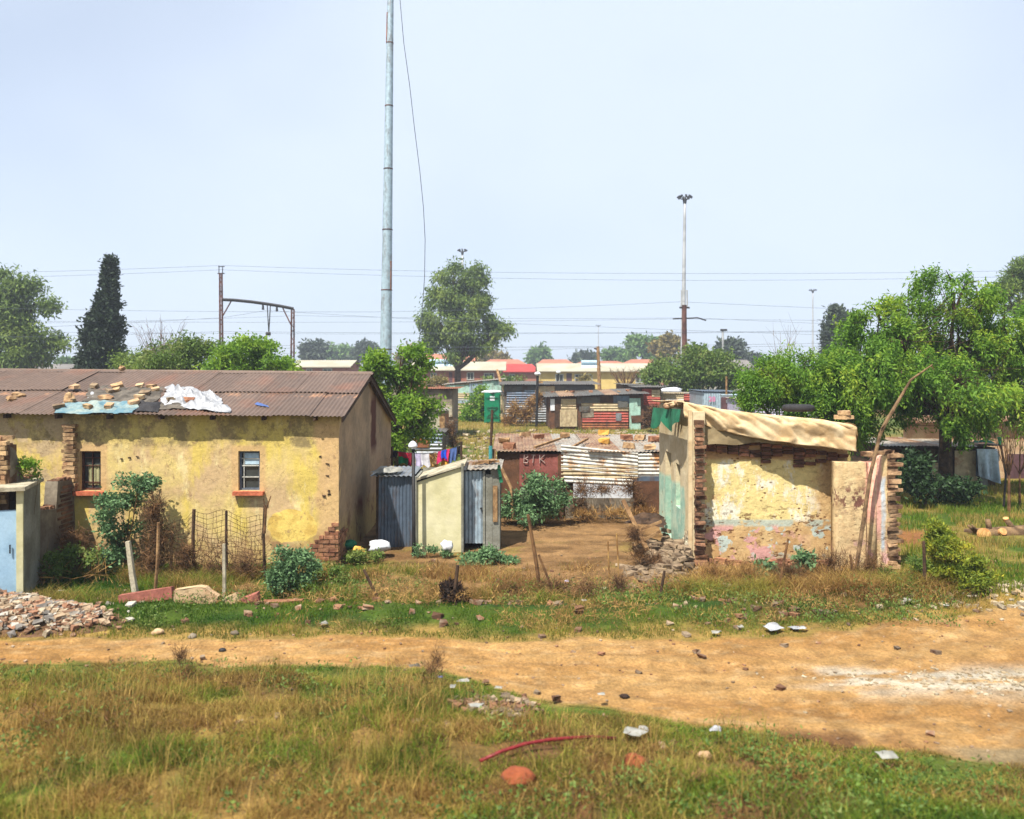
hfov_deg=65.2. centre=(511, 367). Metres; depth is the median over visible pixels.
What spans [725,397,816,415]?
shack
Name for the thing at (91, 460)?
window
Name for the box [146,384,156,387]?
loose brick
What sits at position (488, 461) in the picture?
scrap boards
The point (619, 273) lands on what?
overhead wire
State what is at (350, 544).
refuse bag
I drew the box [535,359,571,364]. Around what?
house
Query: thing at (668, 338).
tree
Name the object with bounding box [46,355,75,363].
tree
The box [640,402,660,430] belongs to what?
dry shrub
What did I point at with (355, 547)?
refuse bag
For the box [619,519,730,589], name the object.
brick rubble
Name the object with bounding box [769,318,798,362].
bare tree
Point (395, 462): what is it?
dry shrub
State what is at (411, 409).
leafy tree
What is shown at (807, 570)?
dry shrub
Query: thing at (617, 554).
stake
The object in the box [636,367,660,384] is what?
bush
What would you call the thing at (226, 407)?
plastic sheet
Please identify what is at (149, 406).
plastic sheet
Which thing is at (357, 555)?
bush
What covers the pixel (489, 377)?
bush
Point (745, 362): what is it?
house
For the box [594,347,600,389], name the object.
utility pole
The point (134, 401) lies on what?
loose brick
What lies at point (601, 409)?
shack
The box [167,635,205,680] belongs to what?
dry stalks
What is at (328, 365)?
house
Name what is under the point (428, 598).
verge straw
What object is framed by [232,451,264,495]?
window
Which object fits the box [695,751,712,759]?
stone
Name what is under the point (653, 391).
shack
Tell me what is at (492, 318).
overhead wire
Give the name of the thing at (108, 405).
loose brick
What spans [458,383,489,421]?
shrub
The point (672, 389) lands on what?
sack
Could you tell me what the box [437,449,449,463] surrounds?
laundry
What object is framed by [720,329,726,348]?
street lamp
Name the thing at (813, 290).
lighting mast
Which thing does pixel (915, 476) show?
shade shrub
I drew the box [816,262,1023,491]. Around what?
pepper tree
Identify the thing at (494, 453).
fence post
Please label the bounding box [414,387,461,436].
shack
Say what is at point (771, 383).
pepper tree
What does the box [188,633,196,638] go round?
stone
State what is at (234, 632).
stone
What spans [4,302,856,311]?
overhead wire
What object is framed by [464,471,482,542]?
door
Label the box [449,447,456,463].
laundry
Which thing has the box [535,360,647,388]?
yellow house
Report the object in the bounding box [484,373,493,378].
window
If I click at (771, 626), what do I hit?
litter
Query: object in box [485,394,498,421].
door
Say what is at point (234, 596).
concrete block
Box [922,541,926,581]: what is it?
fence post
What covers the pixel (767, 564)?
leafy plant
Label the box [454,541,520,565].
bush
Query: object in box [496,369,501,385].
plank
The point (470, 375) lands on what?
window
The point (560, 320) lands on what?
overhead wire
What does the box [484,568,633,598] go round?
dry shrub
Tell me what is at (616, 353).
tree
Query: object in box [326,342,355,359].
tree
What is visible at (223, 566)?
fence post
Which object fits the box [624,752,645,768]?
terracotta lump
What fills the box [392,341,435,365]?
tree
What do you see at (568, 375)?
door
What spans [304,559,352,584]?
bush
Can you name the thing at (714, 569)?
dry stalks
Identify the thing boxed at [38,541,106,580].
bush
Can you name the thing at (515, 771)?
terracotta lump
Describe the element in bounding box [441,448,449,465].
laundry
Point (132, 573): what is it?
fence post
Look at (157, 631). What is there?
stone
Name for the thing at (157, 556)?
fence post
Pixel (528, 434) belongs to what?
loose brick
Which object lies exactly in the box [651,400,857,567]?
ruined house
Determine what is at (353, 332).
overhead wire
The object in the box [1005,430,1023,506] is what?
bare tree
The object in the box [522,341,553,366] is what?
tree
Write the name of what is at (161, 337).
bare tree
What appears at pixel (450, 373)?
door
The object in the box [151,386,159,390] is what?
loose brick
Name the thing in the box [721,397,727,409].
door
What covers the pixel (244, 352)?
leafy tree
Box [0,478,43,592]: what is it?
outhouse
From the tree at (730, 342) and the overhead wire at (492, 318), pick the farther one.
the tree at (730, 342)
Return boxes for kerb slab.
[118,586,174,602]
[263,598,303,602]
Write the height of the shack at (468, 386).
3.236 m
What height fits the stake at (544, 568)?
0.753 m
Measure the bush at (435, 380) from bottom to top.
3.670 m
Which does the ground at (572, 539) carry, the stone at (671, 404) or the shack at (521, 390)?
the shack at (521, 390)
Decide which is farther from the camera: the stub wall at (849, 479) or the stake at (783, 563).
the stub wall at (849, 479)
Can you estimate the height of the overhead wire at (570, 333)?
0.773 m
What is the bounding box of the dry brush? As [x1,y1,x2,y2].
[639,558,995,612]
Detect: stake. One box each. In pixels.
[363,569,377,595]
[451,565,458,602]
[489,409,493,458]
[527,514,540,589]
[538,554,554,592]
[607,541,609,589]
[616,533,618,574]
[659,570,665,598]
[779,538,788,585]
[849,553,859,574]
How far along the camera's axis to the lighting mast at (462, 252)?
178.80 m
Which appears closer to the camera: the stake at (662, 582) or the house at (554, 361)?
the stake at (662, 582)
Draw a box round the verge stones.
[244,595,850,638]
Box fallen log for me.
[964,517,1023,536]
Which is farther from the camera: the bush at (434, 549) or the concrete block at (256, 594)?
the bush at (434, 549)
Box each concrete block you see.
[224,592,240,603]
[241,591,260,603]
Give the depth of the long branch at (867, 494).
15.39 m
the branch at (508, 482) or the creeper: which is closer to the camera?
the creeper
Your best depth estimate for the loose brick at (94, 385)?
17.71 m
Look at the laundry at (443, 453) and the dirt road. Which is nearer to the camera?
the dirt road
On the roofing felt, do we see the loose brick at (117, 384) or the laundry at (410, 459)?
the loose brick at (117, 384)
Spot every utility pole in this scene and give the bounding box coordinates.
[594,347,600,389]
[673,290,705,354]
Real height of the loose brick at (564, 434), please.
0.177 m
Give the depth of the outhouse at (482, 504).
17.70 m
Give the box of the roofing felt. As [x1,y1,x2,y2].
[82,385,164,401]
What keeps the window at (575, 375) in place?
in the yellow house at (569, 371)
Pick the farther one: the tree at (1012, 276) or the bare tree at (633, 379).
the bare tree at (633, 379)
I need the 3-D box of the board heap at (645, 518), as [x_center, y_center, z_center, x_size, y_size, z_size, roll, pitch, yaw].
[2.923,3.335,17.637,0.976,0.219,0.844,0,0,0]
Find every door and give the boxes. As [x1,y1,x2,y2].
[0,510,15,591]
[449,372,451,382]
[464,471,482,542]
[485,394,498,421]
[566,373,571,380]
[629,398,640,429]
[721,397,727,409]
[1007,454,1023,478]
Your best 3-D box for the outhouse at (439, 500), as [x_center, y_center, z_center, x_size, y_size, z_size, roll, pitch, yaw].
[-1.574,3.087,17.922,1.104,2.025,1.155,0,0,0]
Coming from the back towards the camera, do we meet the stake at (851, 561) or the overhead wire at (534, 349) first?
the overhead wire at (534, 349)
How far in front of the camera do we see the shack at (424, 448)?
33.96 m
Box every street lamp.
[534,372,540,425]
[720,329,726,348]
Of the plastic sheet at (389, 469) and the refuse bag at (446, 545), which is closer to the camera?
the refuse bag at (446, 545)
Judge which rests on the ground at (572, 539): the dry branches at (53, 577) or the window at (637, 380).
the dry branches at (53, 577)
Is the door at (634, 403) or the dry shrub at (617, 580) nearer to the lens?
the dry shrub at (617, 580)
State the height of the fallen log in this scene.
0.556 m
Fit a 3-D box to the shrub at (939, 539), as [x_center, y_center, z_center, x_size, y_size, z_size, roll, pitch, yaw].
[7.799,3.361,14.139,2.038,1.478,1.672,0,0,-19]
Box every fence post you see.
[125,541,138,591]
[154,522,159,588]
[222,544,226,600]
[493,449,495,458]
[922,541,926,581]
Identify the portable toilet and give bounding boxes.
[481,390,503,422]
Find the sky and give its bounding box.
[0,0,1023,366]
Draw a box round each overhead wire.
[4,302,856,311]
[7,265,980,273]
[25,330,844,336]
[37,270,978,280]
[51,310,814,334]
[63,316,930,327]
[66,319,932,321]
[218,331,843,333]
[287,345,779,346]
[352,348,820,353]
[441,343,817,347]
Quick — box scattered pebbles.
[0,555,1023,757]
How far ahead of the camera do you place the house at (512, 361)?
167.69 m
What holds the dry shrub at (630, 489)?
on the ground at (572, 539)
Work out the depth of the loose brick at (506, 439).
22.81 m
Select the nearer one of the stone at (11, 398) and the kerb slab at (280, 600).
the kerb slab at (280, 600)
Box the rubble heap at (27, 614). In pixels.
[0,589,143,637]
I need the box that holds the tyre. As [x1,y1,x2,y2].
[782,404,814,411]
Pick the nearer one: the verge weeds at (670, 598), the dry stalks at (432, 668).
the dry stalks at (432, 668)
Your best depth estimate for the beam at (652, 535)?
16.71 m
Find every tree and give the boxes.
[0,262,77,368]
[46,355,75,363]
[70,252,131,368]
[101,345,157,369]
[129,329,226,369]
[130,318,184,354]
[142,343,174,356]
[193,328,305,370]
[297,337,333,359]
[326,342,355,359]
[346,337,379,364]
[353,338,452,465]
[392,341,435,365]
[413,255,518,382]
[477,347,511,361]
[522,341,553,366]
[567,348,596,362]
[595,345,636,362]
[610,367,639,383]
[620,331,660,358]
[637,352,677,387]
[645,330,689,383]
[656,341,746,391]
[714,335,749,359]
[729,339,884,460]
[738,349,764,366]
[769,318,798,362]
[812,303,861,357]
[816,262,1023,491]
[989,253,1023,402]
[989,417,1022,512]
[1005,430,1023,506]
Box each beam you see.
[621,499,648,549]
[630,520,661,532]
[634,530,660,545]
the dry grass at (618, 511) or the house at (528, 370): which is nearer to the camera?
the dry grass at (618, 511)
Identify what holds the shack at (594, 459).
on the ground at (572, 539)
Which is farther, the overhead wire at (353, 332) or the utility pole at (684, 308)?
the utility pole at (684, 308)
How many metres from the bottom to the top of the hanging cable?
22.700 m
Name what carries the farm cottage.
on the ground at (572, 539)
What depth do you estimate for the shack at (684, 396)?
55.96 m
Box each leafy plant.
[747,553,779,578]
[784,545,819,575]
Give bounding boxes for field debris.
[405,429,655,466]
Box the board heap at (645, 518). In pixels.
[625,512,666,527]
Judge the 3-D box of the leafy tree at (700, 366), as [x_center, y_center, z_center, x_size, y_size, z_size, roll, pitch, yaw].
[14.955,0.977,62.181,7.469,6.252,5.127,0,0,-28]
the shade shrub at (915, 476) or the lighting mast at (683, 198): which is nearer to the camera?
the shade shrub at (915, 476)
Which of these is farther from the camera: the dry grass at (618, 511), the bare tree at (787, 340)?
the bare tree at (787, 340)
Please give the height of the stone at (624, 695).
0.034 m
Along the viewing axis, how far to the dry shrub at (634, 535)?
15.93 m
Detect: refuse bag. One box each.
[345,539,356,549]
[351,546,365,551]
[368,540,390,552]
[440,540,452,551]
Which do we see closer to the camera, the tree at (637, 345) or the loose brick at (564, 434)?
the loose brick at (564, 434)
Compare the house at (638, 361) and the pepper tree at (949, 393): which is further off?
the house at (638, 361)
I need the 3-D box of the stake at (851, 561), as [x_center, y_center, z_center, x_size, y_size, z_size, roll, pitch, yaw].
[6.249,3.714,14.600,0.197,0.676,0.053,0,0,0]
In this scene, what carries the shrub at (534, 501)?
on the ground at (572, 539)
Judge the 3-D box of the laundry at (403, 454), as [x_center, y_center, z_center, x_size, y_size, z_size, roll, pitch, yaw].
[-2.879,2.329,21.500,0.408,0.188,0.058,0,0,0]
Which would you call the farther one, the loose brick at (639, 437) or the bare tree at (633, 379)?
the bare tree at (633, 379)
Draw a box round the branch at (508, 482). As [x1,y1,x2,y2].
[497,459,514,519]
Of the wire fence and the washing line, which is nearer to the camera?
the wire fence
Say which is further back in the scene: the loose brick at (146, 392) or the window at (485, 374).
the window at (485, 374)
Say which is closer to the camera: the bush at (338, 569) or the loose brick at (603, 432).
the bush at (338, 569)
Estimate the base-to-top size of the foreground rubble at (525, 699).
0.280 m
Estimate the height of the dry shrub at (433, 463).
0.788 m
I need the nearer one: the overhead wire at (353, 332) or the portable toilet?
the portable toilet
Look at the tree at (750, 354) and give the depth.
167.91 m
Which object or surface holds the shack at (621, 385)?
on the ground at (572, 539)
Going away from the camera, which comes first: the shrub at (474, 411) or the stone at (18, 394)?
the stone at (18, 394)
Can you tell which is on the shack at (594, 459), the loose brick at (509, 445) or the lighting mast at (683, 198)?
the loose brick at (509, 445)
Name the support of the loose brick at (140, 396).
on the roofing felt
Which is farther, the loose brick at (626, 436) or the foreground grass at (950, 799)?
the loose brick at (626, 436)
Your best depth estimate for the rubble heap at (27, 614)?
12.35 m
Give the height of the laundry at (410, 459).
0.421 m
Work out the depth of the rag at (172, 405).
16.44 m
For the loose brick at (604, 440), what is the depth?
22.81 m
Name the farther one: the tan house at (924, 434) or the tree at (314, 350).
the tree at (314, 350)
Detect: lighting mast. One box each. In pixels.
[380,0,393,401]
[457,249,467,264]
[677,194,692,360]
[809,289,816,350]
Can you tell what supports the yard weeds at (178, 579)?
on the ground at (572, 539)
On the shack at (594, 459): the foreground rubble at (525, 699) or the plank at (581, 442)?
the plank at (581, 442)
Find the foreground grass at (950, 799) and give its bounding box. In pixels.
[0,652,1023,818]
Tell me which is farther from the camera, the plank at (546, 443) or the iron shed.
the plank at (546, 443)
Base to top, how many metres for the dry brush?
0.587 m
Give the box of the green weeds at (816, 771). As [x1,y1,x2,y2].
[0,654,1023,818]
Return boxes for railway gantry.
[217,266,294,362]
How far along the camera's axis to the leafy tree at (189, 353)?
35.33 m
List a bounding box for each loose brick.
[52,403,64,408]
[68,383,79,388]
[82,403,93,408]
[89,383,99,388]
[104,402,113,408]
[105,388,113,392]
[110,381,123,387]
[127,398,139,404]
[134,394,144,398]
[135,382,144,387]
[139,390,150,394]
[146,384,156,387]
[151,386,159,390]
[183,397,194,402]
[498,437,509,442]
[503,442,515,448]
[519,431,530,436]
[533,434,544,438]
[560,432,569,437]
[598,430,608,434]
[598,438,609,443]
[620,434,632,439]
[622,442,634,448]
[633,435,645,439]
[643,443,655,449]
[648,435,658,441]
[834,415,846,419]
[837,410,850,414]
[842,415,853,418]
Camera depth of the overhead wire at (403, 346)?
80.99 m
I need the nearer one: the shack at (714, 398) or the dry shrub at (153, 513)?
the dry shrub at (153, 513)
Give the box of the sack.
[661,387,681,391]
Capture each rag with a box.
[159,398,185,408]
[497,464,502,482]
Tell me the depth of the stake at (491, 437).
20.97 m
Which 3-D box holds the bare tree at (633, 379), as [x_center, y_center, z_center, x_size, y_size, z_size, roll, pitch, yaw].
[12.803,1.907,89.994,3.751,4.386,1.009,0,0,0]
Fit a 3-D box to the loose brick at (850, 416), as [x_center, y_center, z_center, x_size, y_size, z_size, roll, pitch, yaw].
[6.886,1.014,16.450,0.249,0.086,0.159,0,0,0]
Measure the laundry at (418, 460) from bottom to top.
0.453 m
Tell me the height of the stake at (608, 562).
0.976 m
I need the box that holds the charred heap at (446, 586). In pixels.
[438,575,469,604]
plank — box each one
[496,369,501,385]
[533,438,560,447]
[572,438,588,445]
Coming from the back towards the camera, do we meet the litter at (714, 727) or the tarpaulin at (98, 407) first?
the tarpaulin at (98, 407)
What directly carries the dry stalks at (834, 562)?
on the ground at (572, 539)
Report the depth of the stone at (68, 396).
16.70 m
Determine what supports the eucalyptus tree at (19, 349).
on the ground at (572, 539)
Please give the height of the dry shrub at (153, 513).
2.041 m
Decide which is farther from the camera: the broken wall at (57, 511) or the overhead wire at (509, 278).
the overhead wire at (509, 278)
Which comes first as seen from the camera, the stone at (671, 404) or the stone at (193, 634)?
the stone at (193, 634)
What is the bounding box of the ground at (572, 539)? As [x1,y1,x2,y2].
[0,377,1023,818]
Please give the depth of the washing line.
21.48 m
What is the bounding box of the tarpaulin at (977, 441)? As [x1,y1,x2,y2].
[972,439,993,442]
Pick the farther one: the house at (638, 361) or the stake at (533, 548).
the house at (638, 361)
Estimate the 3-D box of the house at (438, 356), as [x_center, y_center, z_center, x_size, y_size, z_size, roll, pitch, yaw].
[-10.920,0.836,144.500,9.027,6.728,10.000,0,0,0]
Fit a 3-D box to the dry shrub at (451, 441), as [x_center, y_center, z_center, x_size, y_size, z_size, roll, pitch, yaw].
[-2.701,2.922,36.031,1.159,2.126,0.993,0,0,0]
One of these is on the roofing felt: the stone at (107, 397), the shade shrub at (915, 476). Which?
the stone at (107, 397)
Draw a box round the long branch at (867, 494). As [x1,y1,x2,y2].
[855,364,934,566]
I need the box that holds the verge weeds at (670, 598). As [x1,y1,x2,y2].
[113,571,995,633]
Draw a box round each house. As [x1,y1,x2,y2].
[35,364,75,368]
[280,357,361,370]
[412,359,505,386]
[426,354,476,361]
[486,359,525,363]
[503,364,535,391]
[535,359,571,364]
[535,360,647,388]
[579,361,621,362]
[624,359,668,384]
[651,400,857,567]
[709,360,753,389]
[878,407,1023,478]
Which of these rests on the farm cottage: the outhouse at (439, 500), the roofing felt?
the roofing felt
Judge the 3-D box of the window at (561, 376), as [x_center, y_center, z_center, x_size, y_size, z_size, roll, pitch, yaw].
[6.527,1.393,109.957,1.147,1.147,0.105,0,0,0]
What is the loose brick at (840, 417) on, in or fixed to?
on the ruined house at (732, 484)
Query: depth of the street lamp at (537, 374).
53.93 m
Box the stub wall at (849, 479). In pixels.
[831,449,903,569]
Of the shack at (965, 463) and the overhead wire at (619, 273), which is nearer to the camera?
the shack at (965, 463)
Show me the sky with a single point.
(558, 141)
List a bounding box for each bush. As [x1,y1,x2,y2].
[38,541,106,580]
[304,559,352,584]
[343,546,388,564]
[410,543,454,558]
[422,372,448,386]
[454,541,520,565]
[480,375,494,379]
[500,371,526,389]
[575,372,592,380]
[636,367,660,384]
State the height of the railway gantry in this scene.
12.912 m
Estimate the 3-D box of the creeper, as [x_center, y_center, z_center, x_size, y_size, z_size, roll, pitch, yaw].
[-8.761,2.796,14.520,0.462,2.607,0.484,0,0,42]
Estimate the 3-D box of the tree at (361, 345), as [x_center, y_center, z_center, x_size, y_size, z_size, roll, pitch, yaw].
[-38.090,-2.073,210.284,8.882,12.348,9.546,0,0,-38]
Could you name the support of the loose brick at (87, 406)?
on the tarpaulin at (98, 407)
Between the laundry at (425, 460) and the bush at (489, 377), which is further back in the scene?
the bush at (489, 377)
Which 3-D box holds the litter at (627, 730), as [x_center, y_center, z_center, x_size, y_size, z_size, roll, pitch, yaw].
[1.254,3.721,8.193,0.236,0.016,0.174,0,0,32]
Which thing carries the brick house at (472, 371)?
on the ground at (572, 539)
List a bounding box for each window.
[72,451,103,495]
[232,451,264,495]
[467,372,473,379]
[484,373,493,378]
[555,374,563,380]
[574,374,581,380]
[635,375,642,382]
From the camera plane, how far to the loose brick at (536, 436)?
23.92 m
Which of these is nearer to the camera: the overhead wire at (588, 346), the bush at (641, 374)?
the overhead wire at (588, 346)
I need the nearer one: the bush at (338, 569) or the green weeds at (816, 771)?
the green weeds at (816, 771)
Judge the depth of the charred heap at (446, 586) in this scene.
13.18 m
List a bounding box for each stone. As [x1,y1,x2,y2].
[6,395,16,400]
[11,392,25,396]
[63,392,74,402]
[97,394,113,399]
[151,628,163,634]
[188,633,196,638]
[230,630,239,634]
[619,694,629,697]
[663,403,670,408]
[667,401,676,407]
[674,400,683,406]
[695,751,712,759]
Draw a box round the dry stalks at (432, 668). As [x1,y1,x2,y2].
[416,641,447,682]
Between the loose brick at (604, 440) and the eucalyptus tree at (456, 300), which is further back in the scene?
the eucalyptus tree at (456, 300)
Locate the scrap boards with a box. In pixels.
[472,459,499,464]
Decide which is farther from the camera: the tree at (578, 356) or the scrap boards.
the tree at (578, 356)
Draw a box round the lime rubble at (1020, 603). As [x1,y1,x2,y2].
[756,579,1023,712]
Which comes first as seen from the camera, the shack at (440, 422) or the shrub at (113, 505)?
the shrub at (113, 505)
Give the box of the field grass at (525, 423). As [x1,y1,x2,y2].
[403,419,994,490]
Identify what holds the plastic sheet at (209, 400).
on the farm cottage
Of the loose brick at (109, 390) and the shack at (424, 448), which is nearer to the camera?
the loose brick at (109, 390)
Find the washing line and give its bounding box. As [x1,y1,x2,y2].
[391,442,461,465]
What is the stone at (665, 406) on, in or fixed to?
on the ruined house at (732, 484)
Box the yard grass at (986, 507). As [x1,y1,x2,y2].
[889,479,1023,597]
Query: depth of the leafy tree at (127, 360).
37.51 m
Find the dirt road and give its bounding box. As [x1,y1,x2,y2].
[0,606,1023,770]
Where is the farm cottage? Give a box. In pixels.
[0,368,396,565]
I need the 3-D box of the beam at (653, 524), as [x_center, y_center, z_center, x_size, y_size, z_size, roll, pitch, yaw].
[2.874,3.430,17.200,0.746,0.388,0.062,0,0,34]
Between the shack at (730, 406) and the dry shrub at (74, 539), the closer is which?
the dry shrub at (74, 539)
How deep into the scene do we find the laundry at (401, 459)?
21.53 m
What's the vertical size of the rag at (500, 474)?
0.410 m
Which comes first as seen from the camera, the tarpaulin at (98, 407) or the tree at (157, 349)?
the tarpaulin at (98, 407)
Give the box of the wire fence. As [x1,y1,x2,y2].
[156,496,272,576]
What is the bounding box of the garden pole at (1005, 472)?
[997,437,1006,506]
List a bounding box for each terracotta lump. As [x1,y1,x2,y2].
[500,765,535,788]
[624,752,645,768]
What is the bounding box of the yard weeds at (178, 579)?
[19,550,682,604]
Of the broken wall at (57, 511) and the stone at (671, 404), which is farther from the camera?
the stone at (671, 404)
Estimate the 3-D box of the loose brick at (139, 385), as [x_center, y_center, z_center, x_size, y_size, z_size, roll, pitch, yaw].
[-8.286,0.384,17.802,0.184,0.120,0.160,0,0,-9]
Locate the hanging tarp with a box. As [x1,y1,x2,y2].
[977,449,1000,483]
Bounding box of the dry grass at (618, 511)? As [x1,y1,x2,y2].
[502,501,658,523]
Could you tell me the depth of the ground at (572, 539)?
12.34 m
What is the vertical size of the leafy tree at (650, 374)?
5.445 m
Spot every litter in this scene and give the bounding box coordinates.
[457,678,468,681]
[469,703,483,706]
[623,726,647,735]
[709,725,720,731]
[764,622,783,630]
[789,626,805,628]
[875,750,898,758]
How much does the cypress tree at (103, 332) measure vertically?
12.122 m
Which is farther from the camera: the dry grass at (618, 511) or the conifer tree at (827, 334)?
the conifer tree at (827, 334)
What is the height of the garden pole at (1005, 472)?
1.965 m
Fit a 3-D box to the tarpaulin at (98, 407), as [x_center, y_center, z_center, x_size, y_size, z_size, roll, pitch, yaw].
[-8.505,0.792,16.386,1.685,0.260,0.856,0,0,-5]
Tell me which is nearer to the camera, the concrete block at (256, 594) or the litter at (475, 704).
the litter at (475, 704)
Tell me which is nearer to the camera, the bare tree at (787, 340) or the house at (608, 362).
the bare tree at (787, 340)
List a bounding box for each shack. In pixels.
[408,428,447,461]
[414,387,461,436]
[416,407,450,444]
[441,378,505,417]
[493,433,658,518]
[499,381,599,423]
[542,388,648,429]
[614,383,677,388]
[628,385,663,426]
[661,392,689,403]
[688,389,737,409]
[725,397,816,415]
[851,437,1003,486]
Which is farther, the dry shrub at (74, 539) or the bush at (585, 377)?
the bush at (585, 377)
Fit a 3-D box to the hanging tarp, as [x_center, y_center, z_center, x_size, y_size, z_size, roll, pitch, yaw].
[15.563,3.214,26.100,0.664,1.118,0.200,0,0,0]
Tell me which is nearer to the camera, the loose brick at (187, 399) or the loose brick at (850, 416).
the loose brick at (850, 416)
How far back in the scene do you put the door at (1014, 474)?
28.87 m
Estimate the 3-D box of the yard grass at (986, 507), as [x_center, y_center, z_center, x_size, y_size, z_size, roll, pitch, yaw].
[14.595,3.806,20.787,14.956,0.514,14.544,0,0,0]
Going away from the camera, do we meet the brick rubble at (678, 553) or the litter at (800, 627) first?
the litter at (800, 627)
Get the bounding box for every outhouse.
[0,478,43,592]
[415,458,467,552]
[464,459,503,549]
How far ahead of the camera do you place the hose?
7.72 m
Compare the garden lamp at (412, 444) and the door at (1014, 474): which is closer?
the garden lamp at (412, 444)
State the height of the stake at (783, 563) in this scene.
1.017 m
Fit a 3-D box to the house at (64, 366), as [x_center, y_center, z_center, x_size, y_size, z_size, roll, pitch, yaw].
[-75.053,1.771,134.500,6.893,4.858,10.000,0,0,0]
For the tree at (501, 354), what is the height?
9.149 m
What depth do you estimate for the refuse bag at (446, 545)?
16.85 m
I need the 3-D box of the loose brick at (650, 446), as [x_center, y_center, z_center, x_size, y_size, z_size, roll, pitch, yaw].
[3.706,2.119,21.503,0.328,0.154,0.253,0,0,0]
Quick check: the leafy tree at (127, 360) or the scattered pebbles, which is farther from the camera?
the leafy tree at (127, 360)
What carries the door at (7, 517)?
in the outhouse at (19, 547)
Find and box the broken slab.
[173,585,219,603]
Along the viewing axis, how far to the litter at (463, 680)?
9.73 m
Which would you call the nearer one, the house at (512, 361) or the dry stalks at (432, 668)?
the dry stalks at (432, 668)
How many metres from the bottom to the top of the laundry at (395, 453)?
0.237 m
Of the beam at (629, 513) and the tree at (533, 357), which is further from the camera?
the tree at (533, 357)
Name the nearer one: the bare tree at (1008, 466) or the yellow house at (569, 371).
the bare tree at (1008, 466)
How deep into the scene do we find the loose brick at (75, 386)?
17.60 m
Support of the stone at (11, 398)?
on the farm cottage
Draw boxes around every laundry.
[390,450,397,457]
[398,451,408,457]
[398,451,409,465]
[407,452,411,466]
[415,453,422,466]
[421,453,429,466]
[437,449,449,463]
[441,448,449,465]
[441,449,446,458]
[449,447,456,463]
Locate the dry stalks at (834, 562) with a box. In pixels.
[762,540,894,580]
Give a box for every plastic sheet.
[135,400,160,411]
[160,384,229,411]
[208,404,230,410]
[371,466,402,472]
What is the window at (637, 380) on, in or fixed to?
in the yellow house at (569, 371)
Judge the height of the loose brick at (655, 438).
0.185 m
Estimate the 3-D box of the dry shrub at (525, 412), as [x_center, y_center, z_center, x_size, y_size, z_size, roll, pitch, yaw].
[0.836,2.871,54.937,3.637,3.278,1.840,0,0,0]
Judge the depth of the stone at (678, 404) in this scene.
16.85 m
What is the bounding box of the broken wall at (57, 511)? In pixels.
[0,435,74,576]
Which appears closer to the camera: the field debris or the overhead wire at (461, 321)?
the field debris
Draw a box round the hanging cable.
[400,1,424,341]
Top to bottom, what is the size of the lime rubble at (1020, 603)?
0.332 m
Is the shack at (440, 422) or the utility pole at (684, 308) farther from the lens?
the utility pole at (684, 308)
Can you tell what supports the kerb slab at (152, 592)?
on the ground at (572, 539)
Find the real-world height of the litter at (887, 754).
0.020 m
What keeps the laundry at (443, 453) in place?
hanging from the washing line
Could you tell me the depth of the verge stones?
12.87 m
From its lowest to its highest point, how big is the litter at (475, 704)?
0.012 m
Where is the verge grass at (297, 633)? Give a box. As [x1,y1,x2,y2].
[0,559,1023,642]
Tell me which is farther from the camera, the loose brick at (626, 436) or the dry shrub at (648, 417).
the dry shrub at (648, 417)
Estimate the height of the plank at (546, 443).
0.160 m
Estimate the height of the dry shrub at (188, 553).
0.998 m
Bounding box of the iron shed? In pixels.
[370,466,422,546]
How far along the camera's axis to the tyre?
17.34 m
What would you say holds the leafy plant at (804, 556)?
on the ground at (572, 539)
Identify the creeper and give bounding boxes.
[15,455,42,510]
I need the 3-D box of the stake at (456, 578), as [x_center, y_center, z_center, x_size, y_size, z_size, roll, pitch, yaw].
[-0.952,3.643,13.100,0.179,0.828,0.075,0,0,0]
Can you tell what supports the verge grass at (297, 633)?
on the ground at (572, 539)
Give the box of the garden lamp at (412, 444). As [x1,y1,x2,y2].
[408,441,416,554]
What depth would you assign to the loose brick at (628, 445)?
21.83 m
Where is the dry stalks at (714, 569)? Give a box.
[686,554,768,581]
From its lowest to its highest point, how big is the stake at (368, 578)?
0.572 m
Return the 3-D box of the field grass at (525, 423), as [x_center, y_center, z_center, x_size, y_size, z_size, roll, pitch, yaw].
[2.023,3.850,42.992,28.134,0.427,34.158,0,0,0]
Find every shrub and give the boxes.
[53,521,102,571]
[82,470,166,572]
[127,486,183,577]
[161,536,266,582]
[260,542,324,595]
[387,454,406,466]
[426,450,440,466]
[440,412,461,447]
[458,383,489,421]
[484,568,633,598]
[500,390,546,425]
[501,468,578,528]
[565,472,652,520]
[621,523,665,567]
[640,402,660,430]
[687,558,894,575]
[874,553,932,588]
[896,445,987,506]
[912,516,1003,595]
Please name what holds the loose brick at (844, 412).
on the loose brick at (840, 417)
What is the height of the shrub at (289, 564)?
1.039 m
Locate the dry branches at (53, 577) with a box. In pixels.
[37,542,138,584]
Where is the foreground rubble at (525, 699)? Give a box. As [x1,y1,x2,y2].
[447,679,560,719]
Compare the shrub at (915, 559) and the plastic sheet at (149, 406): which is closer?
the shrub at (915, 559)
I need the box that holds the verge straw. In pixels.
[201,557,1009,634]
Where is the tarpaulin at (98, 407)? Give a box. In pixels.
[54,400,138,413]
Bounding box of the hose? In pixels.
[479,735,616,762]

